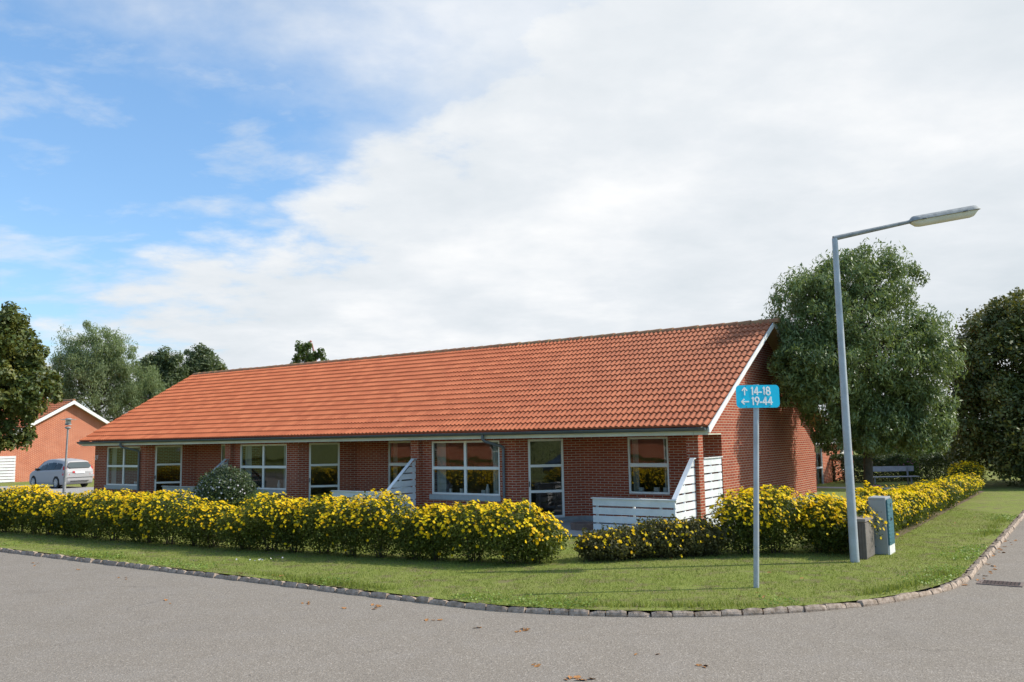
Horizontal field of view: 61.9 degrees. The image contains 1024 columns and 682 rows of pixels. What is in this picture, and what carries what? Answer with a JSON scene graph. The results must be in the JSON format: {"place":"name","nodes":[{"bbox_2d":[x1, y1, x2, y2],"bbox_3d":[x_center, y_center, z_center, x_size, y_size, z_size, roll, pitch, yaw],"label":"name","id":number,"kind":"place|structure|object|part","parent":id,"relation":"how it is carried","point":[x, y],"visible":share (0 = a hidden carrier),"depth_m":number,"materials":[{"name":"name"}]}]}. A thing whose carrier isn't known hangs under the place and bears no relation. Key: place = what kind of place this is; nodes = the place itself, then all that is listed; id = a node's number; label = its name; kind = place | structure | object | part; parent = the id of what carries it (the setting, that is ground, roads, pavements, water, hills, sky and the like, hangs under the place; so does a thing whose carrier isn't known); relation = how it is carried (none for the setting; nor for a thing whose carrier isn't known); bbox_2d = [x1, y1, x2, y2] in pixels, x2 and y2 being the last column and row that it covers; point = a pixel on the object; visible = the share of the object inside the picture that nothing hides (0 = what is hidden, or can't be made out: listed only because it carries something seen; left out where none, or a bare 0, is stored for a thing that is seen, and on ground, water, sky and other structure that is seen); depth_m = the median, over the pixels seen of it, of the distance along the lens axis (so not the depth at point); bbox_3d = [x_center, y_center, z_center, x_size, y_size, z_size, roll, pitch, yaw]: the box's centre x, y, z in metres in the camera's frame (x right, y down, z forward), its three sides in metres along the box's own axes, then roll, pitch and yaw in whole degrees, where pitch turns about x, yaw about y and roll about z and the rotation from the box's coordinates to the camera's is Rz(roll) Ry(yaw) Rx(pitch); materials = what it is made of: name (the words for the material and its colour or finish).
{"place":"outdoors","nodes":[
{"label":"outdoors","id":0,"kind":"place"},
{"bbox_2d":[0,485,93,499],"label":"driveway","id":1,"kind":"structure","parent":0,"point":[74,489],"depth_m":45.32,"materials":[{"name":"grey asphalt"}]},
{"bbox_2d":[29,458,93,487],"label":"parked car","id":2,"kind":"object","parent":1,"relation":"on","point":[51,472],"visible":0.88,"depth_m":46.90,"materials":[{"name":"silver metal"}]},
{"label":"side window","id":3,"kind":"part","parent":2,"relation":"part of","materials":[{"name":"black glass"}]},
{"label":"rear window","id":4,"kind":"part","parent":2,"relation":"part of","materials":[{"name":"grey glass"}]},
{"bbox_2d":[60,418,76,492],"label":"park lamp","id":5,"kind":"object","parent":1,"relation":"on","point":[67,421],"visible":0.98,"depth_m":41.83,"materials":[{"name":"metal"}]},
{"bbox_2d":[0,512,1023,681],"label":"road","id":6,"kind":"structure","parent":0,"point":[62,620],"depth_m":10.05,"materials":[{"name":"grey asphalt"}]},
{"bbox_2d":[0,510,1023,616],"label":"kerb","id":7,"kind":"structure","parent":6,"relation":"on","point":[977,565],"depth_m":12.16,"materials":[{"name":"concrete"}]},
{"bbox_2d":[977,579,1023,586],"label":"drain grate","id":8,"kind":"object","parent":6,"relation":"on","point":[1002,583],"visible":1,"depth_m":12.94,"materials":[{"name":"metal"}]},
{"bbox_2d":[0,448,1023,610],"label":"lawn","id":9,"kind":"structure","parent":0,"point":[1000,496],"depth_m":15.05,"materials":[{"name":"green plant"}]},
{"bbox_2d":[0,456,15,481],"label":"slatted fence","id":10,"kind":"object","parent":9,"relation":"on","point":[3,459],"visible":0.91,"depth_m":55.60,"materials":[{"name":"white wood"}]},
{"bbox_2d":[0,301,63,453],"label":"maple tree","id":11,"kind":"object","parent":9,"relation":"on","point":[27,375],"visible":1,"depth_m":35.38,"materials":[{"name":"green plant"}]},
{"bbox_2d":[0,399,109,482],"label":"brick house","id":12,"kind":"structure","parent":9,"relation":"on","point":[49,443],"depth_m":58.58,"materials":[{"name":"brick"}]},
{"bbox_2d":[48,320,169,421],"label":"willow tree","id":13,"kind":"object","parent":9,"relation":"on","point":[106,373],"visible":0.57,"depth_m":74.27,"materials":[{"name":"green plant"}]},
{"bbox_2d":[0,484,237,547],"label":"flowering hedge","id":14,"kind":"object","parent":9,"relation":"on","point":[133,516],"visible":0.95,"depth_m":20.23,"materials":[{"name":"yellow plant"}]},
{"bbox_2d":[128,345,189,405],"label":"birch tree","id":15,"kind":"object","parent":9,"relation":"on","point":[172,370],"visible":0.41,"depth_m":81.51,"materials":[{"name":"green plant"}]},
{"bbox_2d":[161,459,228,506],"bbox_3d":[-10.986,4.980,29.578,2.025,1.737,1.255,-5,-8,34],"label":"slatted fence","id":16,"kind":"object","parent":9,"relation":"on","point":[177,488],"visible":0.27,"depth_m":29.14,"materials":[{"name":"white wood"}]},
{"bbox_2d":[182,342,227,378],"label":"round tree","id":17,"kind":"object","parent":9,"relation":"on","point":[203,358],"visible":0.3,"depth_m":84.18,"materials":[{"name":"green plant"}]},
{"bbox_2d":[213,364,225,370],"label":"leafy tree","id":18,"kind":"object","parent":9,"relation":"on","point":[221,367],"visible":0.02,"depth_m":59.92,"materials":[{"name":"green plant"}]},
{"bbox_2d":[189,464,259,513],"bbox_3d":[-8.491,4.489,25.290,1.961,1.693,1.738,-1,-6,0],"label":"garden shrub","id":19,"kind":"object","parent":9,"relation":"on","point":[216,488],"visible":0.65,"depth_m":24.91,"materials":[{"name":"green plant"}]},
{"bbox_2d":[244,488,270,518],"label":"garden shrub","id":20,"kind":"object","parent":9,"relation":"on","point":[252,495],"visible":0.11,"depth_m":23.15,"materials":[{"name":"yellow plant"}]},
{"bbox_2d":[290,340,326,363],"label":"leafy tree","id":21,"kind":"object","parent":9,"relation":"on","point":[302,349],"visible":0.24,"depth_m":50.13,"materials":[{"name":"green plant"}]},
{"bbox_2d":[331,459,416,517],"bbox_3d":[-4.022,4.313,24.838,2.225,1.737,1.255,-5,-8,34],"label":"slatted fence","id":22,"kind":"object","parent":9,"relation":"on","point":[400,483],"visible":0.49,"depth_m":24.46,"materials":[{"name":"white wood"}]},
{"bbox_2d":[211,488,571,565],"bbox_3d":[-2.748,3.609,16.951,8.145,1.353,1.719,-4,-7,25],"label":"flowering hedge","id":23,"kind":"object","parent":9,"relation":"on","point":[430,533],"visible":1,"depth_m":16.37,"materials":[{"name":"yellow plant"}]},
{"bbox_2d":[77,318,820,522],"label":"terrace house","id":24,"kind":"structure","parent":9,"relation":"on","point":[565,429],"depth_m":25.96,"materials":[{"name":"red brick"}]},
{"bbox_2d":[104,446,139,489],"bbox_3d":[-15.235,4.983,33.583,2.390,1.661,0.255,-5,-8,34],"label":"window","id":25,"kind":"structure","parent":24,"relation":"in","point":[113,485],"depth_m":33.83,"materials":[{"name":"paint"}]},
{"bbox_2d":[154,445,181,493],"bbox_3d":[-13.206,5.079,32.809,0.986,2.123,0.110,0,-7,-11],"label":"glazed door","id":26,"kind":"structure","parent":24,"relation":"in","point":[155,481],"depth_m":32.82,"materials":[{"name":"paint"}]},
{"bbox_2d":[221,444,224,465],"bbox_3d":[-10.495,4.605,31.944,1.176,1.482,0.070,-5,-8,34],"label":"window","id":27,"kind":"structure","parent":24,"relation":"in","point":[222,445],"depth_m":32.28,"materials":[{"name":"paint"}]},
{"bbox_2d":[240,444,286,494],"bbox_3d":[-8.386,4.327,28.922,2.490,1.661,0.255,-5,-8,34],"label":"window","id":28,"kind":"structure","parent":24,"relation":"in","point":[248,466],"depth_m":28.89,"materials":[{"name":"paint"}]},
{"bbox_2d":[309,442,339,507],"bbox_3d":[-6.160,4.404,28.013,0.986,2.123,0.110,0,-7,-11],"label":"glazed door","id":29,"kind":"structure","parent":24,"relation":"in","point":[310,486],"depth_m":28.02,"materials":[{"name":"paint"}]},
{"bbox_2d":[388,441,410,487],"bbox_3d":[-3.435,3.938,27.221,1.176,1.482,0.205,-5,-8,34],"label":"window","id":30,"kind":"structure","parent":24,"relation":"in","point":[395,464],"depth_m":27.48,"materials":[{"name":"paint"}]},
{"bbox_2d":[429,440,500,501],"bbox_3d":[-1.290,3.648,24.093,2.510,1.661,0.255,-5,-8,34],"label":"window","id":31,"kind":"structure","parent":24,"relation":"in","point":[441,467],"depth_m":24.09,"materials":[{"name":"paint"}]},
{"bbox_2d":[486,484,489,493],"bbox_3d":[-0.674,4.130,23.744,0.123,0.300,0.120,-1,-6,0],"label":"vase","id":32,"kind":"object","parent":24,"relation":"on","point":[487,489],"visible":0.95,"depth_m":23.71,"materials":[{"name":"white ceramic"}]},
{"bbox_2d":[528,439,564,517],"bbox_3d":[0.928,3.726,23.190,0.986,2.123,0.110,0,-7,-11],"label":"glazed door","id":33,"kind":"structure","parent":24,"relation":"in","point":[561,465],"depth_m":23.19,"materials":[{"name":"paint"}]},
{"bbox_2d":[627,437,669,493],"bbox_3d":[3.623,3.262,22.417,1.166,1.482,0.205,-5,-8,34],"label":"window","id":34,"kind":"structure","parent":24,"relation":"in","point":[635,465],"depth_m":22.55,"materials":[{"name":"paint"}]},
{"bbox_2d":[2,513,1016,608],"bbox_3d":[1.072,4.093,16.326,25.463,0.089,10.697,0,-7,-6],"label":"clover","id":35,"kind":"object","parent":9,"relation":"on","point":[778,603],"visible":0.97,"depth_m":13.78,"materials":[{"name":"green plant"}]},
{"bbox_2d":[395,520,645,536],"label":"terrace","id":36,"kind":"structure","parent":9,"relation":"on","point":[566,525],"depth_m":21.89,"materials":[{"name":"concrete"}]},
{"bbox_2d":[591,458,696,530],"bbox_3d":[3.094,3.631,19.995,2.155,1.737,1.255,-5,-8,34],"label":"slatted fence","id":37,"kind":"object","parent":36,"relation":"on","point":[682,488],"visible":0.69,"depth_m":19.54,"materials":[{"name":"white wood"}]},
{"bbox_2d":[703,456,722,525],"bbox_3d":[4.864,3.676,20.633,0.110,1.728,1.199,-5,-8,34],"label":"slatted fence","id":38,"kind":"object","parent":36,"relation":"on","point":[711,493],"visible":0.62,"depth_m":20.61,"materials":[{"name":"white wood"}]},
{"bbox_2d":[572,527,638,561],"bbox_3d":[1.714,3.759,15.862,1.220,0.641,1.035,-1,-6,0],"label":"flowering shrub","id":39,"kind":"object","parent":9,"relation":"on","point":[588,547],"visible":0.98,"depth_m":15.58,"materials":[{"name":"green plant"}]},
{"bbox_2d":[597,523,659,559],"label":"flowering shrub","id":40,"kind":"object","parent":9,"relation":"on","point":[638,541],"visible":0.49,"depth_m":15.75,"materials":[{"name":"green plant"}]},
{"bbox_2d":[632,516,687,558],"bbox_3d":[2.750,3.675,16.025,1.095,0.797,0.957,-1,-6,0],"label":"flowering shrub","id":41,"kind":"object","parent":9,"relation":"on","point":[656,525],"visible":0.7,"depth_m":15.82,"materials":[{"name":"green plant"}]},
{"bbox_2d":[659,513,712,556],"bbox_3d":[3.176,3.667,16.106,1.187,0.823,0.944,-1,-6,0],"label":"flowering shrub","id":42,"kind":"object","parent":9,"relation":"on","point":[689,536],"visible":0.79,"depth_m":15.87,"materials":[{"name":"green plant"}]},
{"bbox_2d":[678,514,737,556],"bbox_3d":[3.665,3.686,16.216,1.235,0.798,0.976,-1,-6,0],"label":"flowering shrub","id":43,"kind":"object","parent":9,"relation":"on","point":[717,539],"visible":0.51,"depth_m":16.00,"materials":[{"name":"green plant"}]},
{"bbox_2d":[736,384,779,587],"bbox_3d":[3.745,2.172,12.846,0.695,3.039,0.128,0,-7,-8],"label":"street sign","id":44,"kind":"object","parent":9,"relation":"on","point":[755,397],"visible":1,"depth_m":12.90,"materials":[{"name":"metal"}]},
{"bbox_2d":[709,484,848,554],"bbox_3d":[5.161,3.411,16.403,2.748,1.339,1.505,-1,-6,0],"label":"flowering hedge","id":45,"kind":"object","parent":9,"relation":"on","point":[776,510],"visible":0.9,"depth_m":16.07,"materials":[{"name":"yellow plant"}]},
{"bbox_2d":[814,430,852,484],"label":"brick house","id":46,"kind":"structure","parent":9,"relation":"on","point":[823,466],"depth_m":38.83,"materials":[{"name":"red brick"}]},
{"bbox_2d":[815,445,823,483],"bbox_3d":[13.577,5.638,37.987,0.205,2.002,1.096,-5,-8,34],"label":"window","id":47,"kind":"structure","parent":46,"relation":"in","point":[817,467],"depth_m":38.34,"materials":[{"name":"white paint"}]},
{"bbox_2d":[758,237,970,494],"bbox_3d":[10.082,0.940,24.730,6.273,8.122,4.914,-1,-6,0],"label":"ash tree","id":48,"kind":"object","parent":9,"relation":"on","point":[805,361],"visible":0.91,"depth_m":23.89,"materials":[{"name":"green plant"}]},
{"bbox_2d":[857,515,875,559],"bbox_3d":[6.422,3.589,15.640,0.292,0.715,0.740,-5,-8,34],"label":"utility cabinet","id":49,"kind":"object","parent":9,"relation":"on","point":[866,542],"visible":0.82,"depth_m":15.35,"materials":[{"name":"metal"}]},
{"bbox_3d":[6.528,3.606,15.562,0.012,0.620,0.671,-5,-8,34],"label":"ribbed door","id":50,"kind":"part","parent":49,"relation":"part of","materials":[{"name":"metal"}]},
{"bbox_2d":[866,496,894,554],"bbox_3d":[6.963,3.466,16.107,0.383,1.045,0.505,-5,-8,34],"label":"utility cabinet","id":51,"kind":"object","parent":9,"relation":"on","point":[882,506],"visible":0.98,"depth_m":15.89,"materials":[{"name":"grey metal"}]},
{"bbox_3d":[7.107,3.392,16.028,0.042,0.830,0.460,-5,-8,34],"label":"door","id":52,"kind":"part","parent":51,"relation":"part of","materials":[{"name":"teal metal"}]},
{"bbox_2d":[853,434,936,464],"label":"background bush","id":53,"kind":"object","parent":9,"relation":"on","point":[930,450],"visible":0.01,"depth_m":56.85,"materials":[{"name":"green plant"}]},
{"bbox_2d":[873,466,919,484],"bbox_3d":[16.181,5.743,36.402,2.150,0.780,0.505,-1,-6,2],"label":"park bench","id":54,"kind":"object","parent":9,"relation":"on","point":[891,468],"visible":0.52,"depth_m":36.62,"materials":[{"name":"grey wood"}]},
{"bbox_2d":[832,205,980,562],"bbox_3d":[7.252,0.705,15.315,2.732,6.381,0.322,-1,-6,0],"label":"street lamp","id":55,"kind":"object","parent":9,"relation":"on","point":[943,216],"visible":0.99,"depth_m":15.38,"materials":[{"name":"metal"}]},
{"bbox_2d":[829,451,994,482],"bbox_3d":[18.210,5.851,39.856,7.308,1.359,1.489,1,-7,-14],"label":"clipped hedge","id":56,"kind":"object","parent":9,"relation":"on","point":[887,460],"visible":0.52,"depth_m":39.44,"materials":[{"name":"green plant"}]},
{"bbox_2d":[893,407,956,463],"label":"background bush","id":57,"kind":"object","parent":9,"relation":"on","point":[934,439],"visible":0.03,"depth_m":58.68,"materials":[{"name":"green plant"}]},
{"bbox_2d":[895,491,983,538],"bbox_3d":[12.474,4.881,24.834,0.540,0.001,17.101,-5,-8,34],"label":"hedge bed","id":58,"kind":"object","parent":9,"relation":"on","point":[932,517],"visible":0.2,"depth_m":22.52,"materials":[{"name":"soil"}]},
{"bbox_2d":[806,472,985,553],"bbox_3d":[11.385,4.169,23.599,1.659,1.233,19.549,-6,-8,34],"label":"flowering hedge","id":59,"kind":"object","parent":58,"relation":"on","point":[914,503],"visible":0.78,"depth_m":20.19,"materials":[{"name":"yellow plant"}]},
{"bbox_2d":[947,460,987,481],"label":"flowering hedge","id":60,"kind":"object","parent":9,"relation":"on","point":[965,467],"visible":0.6,"depth_m":32.96,"materials":[{"name":"yellow plant"}]},
{"bbox_2d":[935,287,1023,482],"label":"dark tree","id":61,"kind":"object","parent":9,"relation":"on","point":[989,393],"visible":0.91,"depth_m":34.61,"materials":[{"name":"green plant"}]},
{"bbox_2d":[986,413,1023,485],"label":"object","id":62,"kind":"object","parent":9,"relation":"on","point":[1019,452],"visible":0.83,"depth_m":33.25,"materials":[{"name":"green plant"}]},
{"bbox_2d":[0,0,1023,418],"label":"sky","id":63,"kind":"structure","parent":0,"point":[246,181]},
{"bbox_2d":[570,522,594,530],"bbox_3d":[1.743,4.553,20.966,0.620,0.175,0.620,-1,-6,0],"label":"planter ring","id":64,"kind":"object","parent":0,"point":[580,525],"visible":0.88,"depth_m":20.73,"materials":[{"name":"concrete"}]},
{"bbox_2d":[654,487,659,491],"bbox_3d":[3.791,3.907,22.331,0.164,0.160,0.160,-1,-6,0],"label":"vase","id":65,"kind":"object","parent":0,"point":[656,489],"visible":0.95,"depth_m":22.27,"materials":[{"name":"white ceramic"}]},
{"bbox_2d":[817,487,890,488],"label":"path","id":66,"kind":"structure","parent":0,"point":[845,487],"depth_m":35.21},
{"bbox_2d":[893,454,921,480],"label":"bush","id":67,"kind":"object","parent":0,"point":[903,461],"visible":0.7,"depth_m":38.85,"materials":[{"name":"green plant"}]}
]}

